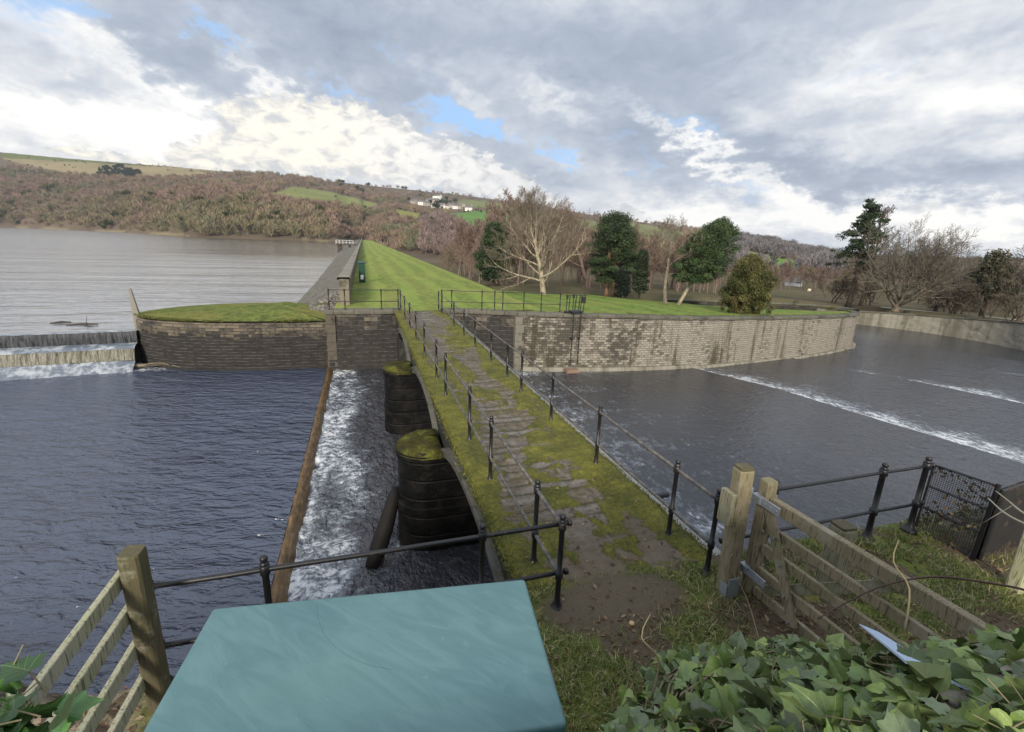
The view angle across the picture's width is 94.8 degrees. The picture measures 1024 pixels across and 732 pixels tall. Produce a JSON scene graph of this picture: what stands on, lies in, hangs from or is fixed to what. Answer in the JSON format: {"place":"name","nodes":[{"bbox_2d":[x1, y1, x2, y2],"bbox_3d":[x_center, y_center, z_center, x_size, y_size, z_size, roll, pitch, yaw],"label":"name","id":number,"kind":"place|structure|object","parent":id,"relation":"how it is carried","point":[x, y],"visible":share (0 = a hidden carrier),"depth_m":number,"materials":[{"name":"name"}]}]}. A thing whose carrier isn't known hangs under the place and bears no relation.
{"place":"outdoors","nodes":[
{"label":"outdoors","id":0,"kind":"place"},
{"bbox_2d":[0,682,152,731],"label":"rubble bank","id":1,"kind":"structure","parent":0,"point":[118,701],"depth_m":4.22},
{"bbox_2d":[0,644,103,731],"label":"ivy sprig","id":2,"kind":"object","parent":1,"relation":"on","point":[18,713],"visible":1,"depth_m":0.94,"materials":[{"name":"green plant"}]},
{"bbox_2d":[24,544,170,731],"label":"timber fence","id":3,"kind":"object","parent":1,"relation":"on","point":[133,580],"visible":0.81,"depth_m":3.77,"materials":[{"name":"wood"}]},
{"bbox_2d":[38,474,1023,731],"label":"leaf litter","id":4,"kind":"object","parent":1,"relation":"on","point":[132,728],"visible":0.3,"depth_m":5.62,"materials":[{"name":"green plant"}]},
{"bbox_2d":[0,363,326,696],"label":"pond water","id":5,"kind":"structure","parent":0,"point":[181,474],"depth_m":13.72,"materials":[{"name":"liquid"}]},
{"bbox_2d":[0,330,141,380],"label":"reservoir weir","id":6,"kind":"object","parent":5,"relation":"in","point":[39,355],"visible":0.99,"depth_m":24.55,"materials":[{"name":"stone"}]},
{"bbox_2d":[134,362,179,367],"bbox_3d":[-20.511,0.042,25.490,5.009,0.555,0.543,-2,15,-15],"label":"driftwood","id":7,"kind":"object","parent":5,"relation":"in","point":[147,365],"visible":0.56,"depth_m":25.66,"materials":[{"name":"brown wood"}]},
{"bbox_2d":[271,367,332,602],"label":"overflow sill","id":8,"kind":"structure","parent":5,"relation":"in","point":[280,584],"depth_m":13.37,"materials":[{"name":"stone"}]},
{"bbox_2d":[0,227,351,334],"bbox_3d":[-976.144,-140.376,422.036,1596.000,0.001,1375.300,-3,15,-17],"label":"reservoir water","id":9,"kind":"structure","parent":0,"point":[48,277],"depth_m":59.76,"materials":[{"name":"liquid"}]},
{"bbox_2d":[66,318,97,326],"bbox_3d":[-24.603,-2.579,26.912,1.663,0.589,0.630,1,15,-4],"label":"floating branch","id":10,"kind":"object","parent":9,"relation":"on","point":[86,324],"visible":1,"depth_m":27.04,"materials":[{"name":"brown plant"}]},
{"bbox_2d":[136,309,327,369],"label":"round lawn wall","id":11,"kind":"structure","parent":9,"relation":"in","point":[233,345],"depth_m":25.88,"materials":[{"name":"stone"}]},
{"bbox_2d":[288,368,493,601],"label":"channel water","id":12,"kind":"structure","parent":0,"point":[354,479],"depth_m":13.13,"materials":[{"name":"liquid"}]},
{"bbox_2d":[365,486,398,568],"bbox_3d":[-3.136,3.983,11.626,0.420,1.507,1.627,6,15,13],"label":"stranded log","id":13,"kind":"object","parent":12,"relation":"in","point":[383,532],"visible":0.84,"depth_m":11.50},
{"bbox_2d":[335,240,537,310],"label":"dam embankment","id":14,"kind":"structure","parent":0,"point":[418,283],"depth_m":41.96,"materials":[{"name":"green plant"}]},
{"bbox_2d":[277,239,359,321],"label":"stone pitching","id":15,"kind":"object","parent":14,"relation":"on","point":[315,297],"visible":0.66,"depth_m":41.42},
{"bbox_2d":[335,240,357,250],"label":"valve platform","id":16,"kind":"structure","parent":15,"relation":"on","point":[339,245],"depth_m":174.15,"materials":[{"name":"white paint"}]},
{"bbox_2d":[337,239,361,304],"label":"dam parapet","id":17,"kind":"structure","parent":14,"relation":"on","point":[345,277],"depth_m":33.18,"materials":[{"name":"stone"}]},
{"bbox_2d":[323,308,397,370],"bbox_3d":[-8.550,-1.346,27.751,4.490,4.072,0.864,-3,15,-17],"label":"bridge abutment","id":18,"kind":"object","parent":14,"relation":"on","point":[361,338],"visible":0.84,"depth_m":27.29,"materials":[{"name":"stone"}]},
{"bbox_2d":[327,289,399,309],"bbox_3d":[-8.467,-3.807,26.962,3.992,1.205,0.192,-3,15,-17],"label":"iron railing","id":19,"kind":"object","parent":18,"relation":"on","point":[344,301],"visible":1,"depth_m":26.76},
{"bbox_2d":[358,261,365,282],"bbox_3d":[-13.990,-8.777,43.918,0.690,1.930,0.780,-3,15,-17],"label":"green cabinet","id":20,"kind":"object","parent":14,"relation":"on","point":[361,265],"visible":1,"depth_m":43.65,"materials":[{"name":"metal"}]},
{"bbox_2d":[441,214,477,274],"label":"bare tree","id":21,"kind":"object","parent":14,"relation":"on","point":[459,231],"visible":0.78,"depth_m":88.57,"materials":[{"name":"brown plant"}]},
{"bbox_2d":[382,310,720,594],"bbox_3d":[-2.034,1.711,17.342,5.027,4.095,24.480,-3,15,-17],"label":"stone footbridge","id":22,"kind":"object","parent":14,"relation":"on","point":[435,501],"visible":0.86,"depth_m":10.24,"materials":[{"name":"stone"}]},
{"bbox_2d":[399,290,566,610],"bbox_3d":[-2.990,-0.757,16.519,0.186,1.300,24.206,-3,15,-17],"label":"iron railing","id":23,"kind":"object","parent":22,"relation":"on","point":[556,604],"visible":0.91,"depth_m":7.08,"materials":[{"name":"metal"}]},
{"bbox_2d":[438,291,720,577],"bbox_3d":[-0.864,-0.806,16.990,0.186,1.300,23.766,-3,15,-17],"label":"iron railing","id":24,"kind":"object","parent":22,"relation":"on","point":[710,541],"visible":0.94,"depth_m":8.23,"materials":[{"name":"metal"}]},
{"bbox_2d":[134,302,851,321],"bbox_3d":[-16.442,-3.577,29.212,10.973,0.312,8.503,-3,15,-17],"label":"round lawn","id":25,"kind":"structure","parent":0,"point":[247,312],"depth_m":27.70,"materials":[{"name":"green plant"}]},
{"bbox_2d":[128,288,139,328],"bbox_3d":[-21.134,-3.090,26.577,0.460,2.550,0.280,-3,15,-17],"label":"stone fin","id":26,"kind":"object","parent":25,"relation":"on","point":[134,307],"visible":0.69,"depth_m":26.42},
{"bbox_2d":[0,152,1023,561],"bbox_3d":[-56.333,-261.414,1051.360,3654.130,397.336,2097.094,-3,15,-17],"label":"hillside","id":27,"kind":"structure","parent":0,"point":[309,218],"depth_m":595.77,"materials":[{"name":"plant"}]},
{"bbox_2d":[96,163,141,176],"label":"pine plantation","id":28,"kind":"object","parent":27,"relation":"on","point":[127,171],"visible":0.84,"depth_m":1073.39,"materials":[{"name":"green plant"}]},
{"bbox_2d":[0,179,762,247],"bbox_3d":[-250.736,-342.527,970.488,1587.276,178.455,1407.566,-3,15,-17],"label":"woodland","id":29,"kind":"object","parent":27,"relation":"on","point":[105,223],"visible":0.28,"depth_m":608.00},
{"bbox_2d":[0,156,795,268],"bbox_3d":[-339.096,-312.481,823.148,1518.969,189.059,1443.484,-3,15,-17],"label":"hedgerow","id":30,"kind":"object","parent":27,"relation":"on","point":[765,252],"visible":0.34,"depth_m":886.05,"materials":[{"name":"brown plant"}]},
{"bbox_2d":[438,246,459,272],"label":"bare tree","id":31,"kind":"object","parent":27,"relation":"on","point":[449,258],"visible":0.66,"depth_m":140.46,"materials":[{"name":"brown plant"}]},
{"bbox_2d":[452,219,482,279],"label":"bare tree","id":32,"kind":"object","parent":27,"relation":"on","point":[470,238],"visible":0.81,"depth_m":84.23,"materials":[{"name":"brown plant"}]},
{"bbox_2d":[461,218,481,279],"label":"bare tree","id":33,"kind":"object","parent":27,"relation":"on","point":[477,228],"visible":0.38,"depth_m":92.80,"materials":[{"name":"brown plant"}]},
{"bbox_2d":[464,222,486,283],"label":"bare tree","id":34,"kind":"object","parent":27,"relation":"on","point":[472,259],"visible":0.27,"depth_m":72.92,"materials":[{"name":"brown plant"}]},
{"bbox_2d":[480,199,496,230],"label":"bare tree","id":35,"kind":"object","parent":27,"relation":"on","point":[486,210],"visible":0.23,"depth_m":74.66,"materials":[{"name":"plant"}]},
{"bbox_2d":[472,220,514,285],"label":"dark conifer","id":36,"kind":"object","parent":27,"relation":"on","point":[487,240],"visible":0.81,"depth_m":61.37,"materials":[{"name":"green plant"}]},
{"bbox_2d":[472,187,521,284],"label":"bare tree","id":37,"kind":"object","parent":27,"relation":"on","point":[501,212],"visible":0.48,"depth_m":64.07,"materials":[{"name":"brown plant"}]},
{"bbox_2d":[512,220,534,285],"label":"bare tree","id":38,"kind":"object","parent":27,"relation":"on","point":[525,237],"visible":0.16,"depth_m":65.94,"materials":[{"name":"brown plant"}]},
{"bbox_2d":[514,210,553,284],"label":"bare tree","id":39,"kind":"object","parent":27,"relation":"on","point":[530,247],"visible":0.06,"depth_m":71.90,"materials":[{"name":"brown plant"}]},
{"bbox_2d":[526,244,548,282],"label":"bare tree","id":40,"kind":"object","parent":27,"relation":"on","point":[534,253],"visible":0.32,"depth_m":84.05,"materials":[{"name":"brown plant"}]},
{"bbox_2d":[552,231,574,284],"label":"bare tree","id":41,"kind":"object","parent":27,"relation":"on","point":[563,259],"visible":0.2,"depth_m":80.03,"materials":[{"name":"brown plant"}]},
{"bbox_2d":[541,202,598,289],"bbox_3d":[7.417,-15.323,60.572,8.075,11.305,6.413,-3,15,-17],"label":"slender tree","id":42,"kind":"object","parent":27,"relation":"on","point":[581,256],"visible":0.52,"depth_m":59.68,"materials":[{"name":"brown plant"}]},
{"bbox_2d":[566,236,594,272],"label":"bare tree","id":43,"kind":"object","parent":27,"relation":"on","point":[583,254],"visible":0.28,"depth_m":72.43,"materials":[{"name":"brown plant"}]},
{"bbox_2d":[582,210,644,296],"bbox_3d":[10.836,-12.213,51.402,6.980,9.275,6.284,9,16,24],"label":"pine tree","id":44,"kind":"object","parent":27,"relation":"on","point":[613,228],"visible":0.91,"depth_m":50.12,"materials":[{"name":"green plant"}]},
{"bbox_2d":[631,248,650,297],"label":"conifer","id":45,"kind":"object","parent":27,"relation":"on","point":[638,277],"visible":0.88,"depth_m":51.30,"materials":[{"name":"green plant"}]},
{"bbox_2d":[628,221,653,264],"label":"bare tree","id":46,"kind":"object","parent":27,"relation":"on","point":[640,239],"visible":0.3,"depth_m":71.23,"materials":[{"name":"brown plant"}]},
{"bbox_2d":[634,235,658,268],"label":"bare tree","id":47,"kind":"object","parent":27,"relation":"on","point":[654,257],"visible":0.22,"depth_m":77.20,"materials":[{"name":"brown plant"}]},
{"bbox_2d":[646,228,662,284],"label":"bare tree","id":48,"kind":"object","parent":27,"relation":"on","point":[654,239],"visible":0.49,"depth_m":80.61,"materials":[{"name":"brown plant"}]},
{"bbox_2d":[649,242,661,288],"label":"bare tree","id":49,"kind":"object","parent":27,"relation":"on","point":[653,269],"visible":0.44,"depth_m":81.09,"materials":[{"name":"brown plant"}]},
{"bbox_2d":[657,249,676,273],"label":"bare tree","id":50,"kind":"object","parent":27,"relation":"on","point":[666,257],"visible":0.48,"depth_m":85.41,"materials":[{"name":"brown plant"}]},
{"bbox_2d":[670,235,687,291],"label":"bare tree","id":51,"kind":"object","parent":27,"relation":"on","point":[679,242],"visible":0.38,"depth_m":73.97,"materials":[{"name":"brown plant"}]},
{"bbox_2d":[782,261,793,288],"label":"bare tree","id":52,"kind":"object","parent":27,"relation":"on","point":[789,263],"visible":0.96,"depth_m":147.03,"materials":[{"name":"brown plant"}]},
{"bbox_2d":[784,277,802,286],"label":"house","id":53,"kind":"structure","parent":27,"relation":"on","point":[796,282],"depth_m":185.41,"materials":[{"name":"stone"}]},
{"bbox_2d":[797,264,808,289],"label":"bare tree","id":54,"kind":"object","parent":27,"relation":"on","point":[800,270],"visible":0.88,"depth_m":164.82,"materials":[{"name":"brown plant"}]},
{"bbox_2d":[802,265,818,289],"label":"bare tree","id":55,"kind":"object","parent":27,"relation":"on","point":[810,269],"visible":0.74,"depth_m":155.81,"materials":[{"name":"brown plant"}]},
{"bbox_2d":[807,266,823,288],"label":"bare tree","id":56,"kind":"object","parent":27,"relation":"on","point":[819,270],"visible":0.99,"depth_m":146.98,"materials":[{"name":"brown plant"}]},
{"bbox_2d":[809,279,833,298],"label":"tree","id":57,"kind":"object","parent":27,"relation":"on","point":[820,286],"visible":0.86,"depth_m":87.70,"materials":[{"name":"brown plant"}]},
{"bbox_2d":[822,266,836,291],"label":"bare tree","id":58,"kind":"object","parent":27,"relation":"on","point":[828,272],"visible":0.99,"depth_m":143.73,"materials":[{"name":"brown plant"}]},
{"bbox_2d":[824,276,858,303],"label":"tree","id":59,"kind":"object","parent":27,"relation":"on","point":[845,283],"visible":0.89,"depth_m":64.76,"materials":[{"name":"brown plant"}]},
{"bbox_2d":[825,198,891,307],"bbox_3d":[44.142,-14.440,60.660,6.334,13.748,5.360,14,19,39],"label":"tall pine","id":60,"kind":"object","parent":27,"relation":"on","point":[874,211],"visible":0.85,"depth_m":59.64,"materials":[{"name":"green plant"}]},
{"bbox_2d":[861,282,877,305],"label":"tree","id":61,"kind":"object","parent":27,"relation":"on","point":[873,289],"visible":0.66,"depth_m":66.45,"materials":[{"name":"brown plant"}]},
{"bbox_2d":[854,203,902,305],"bbox_3d":[46.454,-14.171,61.056,4.344,13.023,5.325,0,15,-7],"label":"slender tree","id":62,"kind":"object","parent":27,"relation":"on","point":[863,295],"visible":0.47,"depth_m":59.32,"materials":[{"name":"brown plant"}]},
{"bbox_2d":[848,216,991,311],"bbox_3d":[48.029,-12.275,56.279,13.096,11.508,17.790,12,18,33],"label":"fan tree","id":63,"kind":"object","parent":27,"relation":"on","point":[926,261],"visible":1,"depth_m":53.79,"materials":[{"name":"grey plant"}]},
{"bbox_2d":[856,310,1023,350],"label":"channel wall","id":64,"kind":"structure","parent":27,"relation":"on","point":[1006,333],"depth_m":51.07,"materials":[{"name":"concrete"}]},
{"bbox_2d":[923,266,958,311],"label":"tree","id":65,"kind":"object","parent":27,"relation":"on","point":[946,306],"visible":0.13,"depth_m":60.37,"materials":[{"name":"brown plant"}]},
{"bbox_2d":[923,281,963,312],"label":"tree","id":66,"kind":"object","parent":27,"relation":"on","point":[943,298],"visible":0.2,"depth_m":60.91,"materials":[{"name":"brown plant"}]},
{"bbox_2d":[937,281,973,313],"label":"tree","id":67,"kind":"object","parent":27,"relation":"on","point":[956,299],"visible":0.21,"depth_m":58.99,"materials":[{"name":"brown plant"}]},
{"bbox_2d":[945,280,977,314],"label":"tree","id":68,"kind":"object","parent":27,"relation":"on","point":[957,298],"visible":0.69,"depth_m":56.86,"materials":[{"name":"brown plant"}]},
{"bbox_2d":[939,279,984,313],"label":"tree","id":69,"kind":"object","parent":27,"relation":"on","point":[965,296],"visible":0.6,"depth_m":57.02,"materials":[{"name":"brown plant"}]},
{"bbox_2d":[955,293,991,313],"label":"tree","id":70,"kind":"object","parent":27,"relation":"on","point":[975,302],"visible":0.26,"depth_m":58.76,"materials":[{"name":"brown plant"}]},
{"bbox_2d":[943,245,1023,321],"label":"twisted tree","id":71,"kind":"object","parent":27,"relation":"on","point":[1020,318],"visible":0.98,"depth_m":48.71,"materials":[{"name":"brown plant"}]},
{"bbox_2d":[957,248,1023,315],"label":"dark evergreen","id":72,"kind":"object","parent":27,"relation":"on","point":[997,259],"visible":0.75,"depth_m":56.06,"materials":[{"name":"green plant"}]},
{"bbox_2d":[983,292,1020,314],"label":"tree","id":73,"kind":"object","parent":27,"relation":"on","point":[993,311],"visible":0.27,"depth_m":67.08,"materials":[{"name":"brown plant"}]},
{"bbox_2d":[0,0,1023,257],"label":"sky","id":74,"kind":"structure","parent":0,"point":[780,118],"materials":[{"name":"white"}]},
{"bbox_2d":[496,290,849,315],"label":"park lawn","id":75,"kind":"structure","parent":0,"point":[597,304],"depth_m":38.11,"materials":[{"name":"green plant"}]},
{"bbox_2d":[482,184,598,294],"bbox_3d":[2.584,-11.718,45.360,10.780,11.145,9.672,-3,15,-17],"label":"spreading tree","id":76,"kind":"object","parent":75,"relation":"on","point":[528,203],"visible":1,"depth_m":45.03,"materials":[{"name":"beige plant"}]},
{"bbox_2d":[614,268,631,297],"bbox_3d":[11.457,-8.478,48.575,1.938,3.221,2.022,-3,15,-17],"label":"yew bush","id":77,"kind":"object","parent":75,"relation":"on","point":[623,280],"visible":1,"depth_m":48.10,"materials":[{"name":"green plant"}]},
{"bbox_2d":[644,213,707,303],"bbox_3d":[15.288,-9.995,43.735,5.712,8.358,6.248,3,15,2],"label":"park tree","id":78,"kind":"object","parent":75,"relation":"on","point":[669,230],"visible":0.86,"depth_m":43.62,"materials":[{"name":"brown plant"}]},
{"bbox_2d":[513,306,859,371],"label":"spillway wall","id":79,"kind":"structure","parent":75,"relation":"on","point":[621,342],"depth_m":30.14,"materials":[{"name":"stone"}]},
{"bbox_2d":[564,294,585,364],"bbox_3d":[3.845,-2.223,28.793,1.352,4.250,0.695,-3,15,-17],"label":"sluice gear","id":80,"kind":"object","parent":79,"relation":"attached to","point":[583,300],"visible":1,"depth_m":28.51,"materials":[{"name":"paint"}]},
{"bbox_2d":[671,215,743,304],"bbox_3d":[17.953,-9.713,43.784,6.606,8.354,5.794,-3,15,-17],"label":"holm oak","id":81,"kind":"object","parent":75,"relation":"on","point":[719,235],"visible":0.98,"depth_m":42.54,"materials":[{"name":"green plant"}]},
{"bbox_2d":[717,253,781,314],"bbox_3d":[17.988,-6.102,35.792,4.260,4.894,3.812,-3,15,-17],"label":"olive bush","id":82,"kind":"object","parent":75,"relation":"on","point":[750,285],"visible":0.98,"depth_m":35.00,"materials":[{"name":"green plant"}]},
{"bbox_2d":[667,298,859,311],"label":"park parapet","id":83,"kind":"structure","parent":75,"relation":"on","point":[797,306],"depth_m":47.70,"materials":[{"name":"stone"}]},
{"bbox_2d":[396,314,1023,731],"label":"short grass","id":84,"kind":"structure","parent":0,"point":[946,568],"depth_m":5.96,"materials":[{"name":"plant"}]},
{"bbox_2d":[515,368,1023,549],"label":"basin water","id":85,"kind":"structure","parent":0,"point":[708,430],"depth_m":19.15,"materials":[{"name":"liquid"}]},
{"bbox_2d":[443,308,517,367],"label":"flank wall","id":86,"kind":"structure","parent":85,"relation":"in","point":[500,323],"depth_m":28.55,"materials":[{"name":"stone"}]},
{"bbox_2d":[440,289,560,311],"bbox_3d":[-0.622,-3.914,28.346,7.323,1.240,0.327,1,15,-5],"label":"iron railing","id":87,"kind":"object","parent":86,"relation":"on","point":[503,292],"visible":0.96,"depth_m":28.29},
{"bbox_2d":[564,368,578,373],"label":"concrete block","id":88,"kind":"structure","parent":85,"relation":"on","point":[570,370],"depth_m":28.59,"materials":[{"name":"concrete"}]},
{"bbox_2d":[530,521,1023,731],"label":"bank ground","id":89,"kind":"structure","parent":0,"point":[614,605],"depth_m":5.64,"materials":[{"name":"plant"}]},
{"bbox_2d":[144,580,565,731],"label":"utility cabinet","id":90,"kind":"object","parent":89,"relation":"on","point":[468,658],"visible":1,"depth_m":1.92,"materials":[{"name":"teal plastic"}]},
{"bbox_2d":[152,519,572,682],"bbox_3d":[-1.344,2.361,4.905,4.193,1.300,0.196,-3,15,-17],"label":"iron railing","id":91,"kind":"object","parent":89,"relation":"on","point":[264,569],"visible":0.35,"depth_m":4.66,"materials":[{"name":"metal"}]},
{"bbox_2d":[716,463,754,598],"bbox_3d":[2.687,2.071,5.764,0.305,1.842,0.258,-3,15,-17],"label":"gate post","id":92,"kind":"object","parent":89,"relation":"on","point":[733,507],"visible":0.89,"depth_m":5.66,"materials":[{"name":"wood"}]},
{"bbox_2d":[740,477,985,664],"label":"field gate","id":93,"kind":"structure","parent":92,"relation":"attached to","point":[770,505],"depth_m":5.03,"materials":[{"name":"wood"}]},
{"bbox_2d":[601,540,1023,731],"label":"ivy bush","id":94,"kind":"object","parent":89,"relation":"on","point":[792,682],"visible":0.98,"depth_m":1.53,"materials":[{"name":"green plant"}]},
{"bbox_2d":[859,624,968,689],"bbox_3d":[2.035,1.488,2.521,0.170,1.383,2.135,13,19,37],"label":"blue sheet","id":95,"kind":"object","parent":94,"relation":"in","point":[888,643],"visible":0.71,"depth_m":2.20,"materials":[{"name":"plastic"}]},
{"bbox_2d":[817,576,1023,618],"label":"bramble","id":96,"kind":"object","parent":94,"relation":"attached to","point":[979,581],"visible":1,"depth_m":4.09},
{"bbox_2d":[983,498,1023,523],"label":"bare twig","id":97,"kind":"object","parent":94,"relation":"attached to","point":[1008,515],"visible":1,"depth_m":4.33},
{"bbox_2d":[718,456,935,565],"bbox_3d":[4.611,2.084,6.787,3.911,1.320,0.240,-3,16,-18],"label":"iron railing","id":98,"kind":"object","parent":89,"relation":"on","point":[884,471],"visible":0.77,"depth_m":7.06,"materials":[{"name":"metal"}]},
{"bbox_2d":[816,519,856,594],"bbox_3d":[4.091,2.479,5.967,0.230,1.080,0.230,-1,15,-12],"label":"gate stop post","id":99,"kind":"object","parent":89,"relation":"on","point":[845,529],"visible":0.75,"depth_m":5.85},
{"bbox_2d":[840,658,1023,727],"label":"boundary wall","id":100,"kind":"structure","parent":89,"relation":"on","point":[953,703],"depth_m":1.48,"materials":[{"name":"stone"}]},
{"bbox_2d":[915,506,987,530],"bbox_3d":[3.776,4.747,7.331,14.900,4.140,0.527,-3,15,-17],"label":"abutment","id":101,"kind":"object","parent":89,"relation":"on","point":[962,517],"depth_m":7.97,"materials":[{"name":"stone"}]},
{"bbox_2d":[915,464,1001,560],"bbox_3d":[6.676,2.152,7.101,0.136,1.243,0.836,-3,15,-17],"label":"panel","id":102,"kind":"object","parent":89,"relation":"on","point":[987,516],"visible":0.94,"depth_m":7.04,"materials":[{"name":"paint"}]},
{"bbox_2d":[976,481,1023,559],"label":"dark screen","id":103,"kind":"object","parent":89,"relation":"on","point":[1003,532],"visible":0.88,"depth_m":6.90,"materials":[{"name":"paint"}]},
{"bbox_2d":[1005,531,1023,593],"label":"fence post","id":104,"kind":"object","parent":89,"relation":"on","point":[1015,576],"visible":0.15,"depth_m":6.18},
{"bbox_2d":[700,358,1023,463],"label":"basin water","id":105,"kind":"structure","parent":0,"point":[991,425],"depth_m":25.84,"materials":[{"name":"liquid"}]},
{"bbox_2d":[800,349,1023,403],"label":"basin water","id":106,"kind":"structure","parent":0,"point":[1005,386],"depth_m":32.87,"materials":[{"name":"liquid"}]},
{"bbox_2d":[853,336,1023,375],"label":"basin water","id":107,"kind":"structure","parent":0,"point":[964,360],"depth_m":39.15,"materials":[{"name":"liquid"}]},
{"bbox_2d":[854,324,1023,361],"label":"basin water","id":108,"kind":"structure","parent":0,"point":[941,342],"depth_m":47.93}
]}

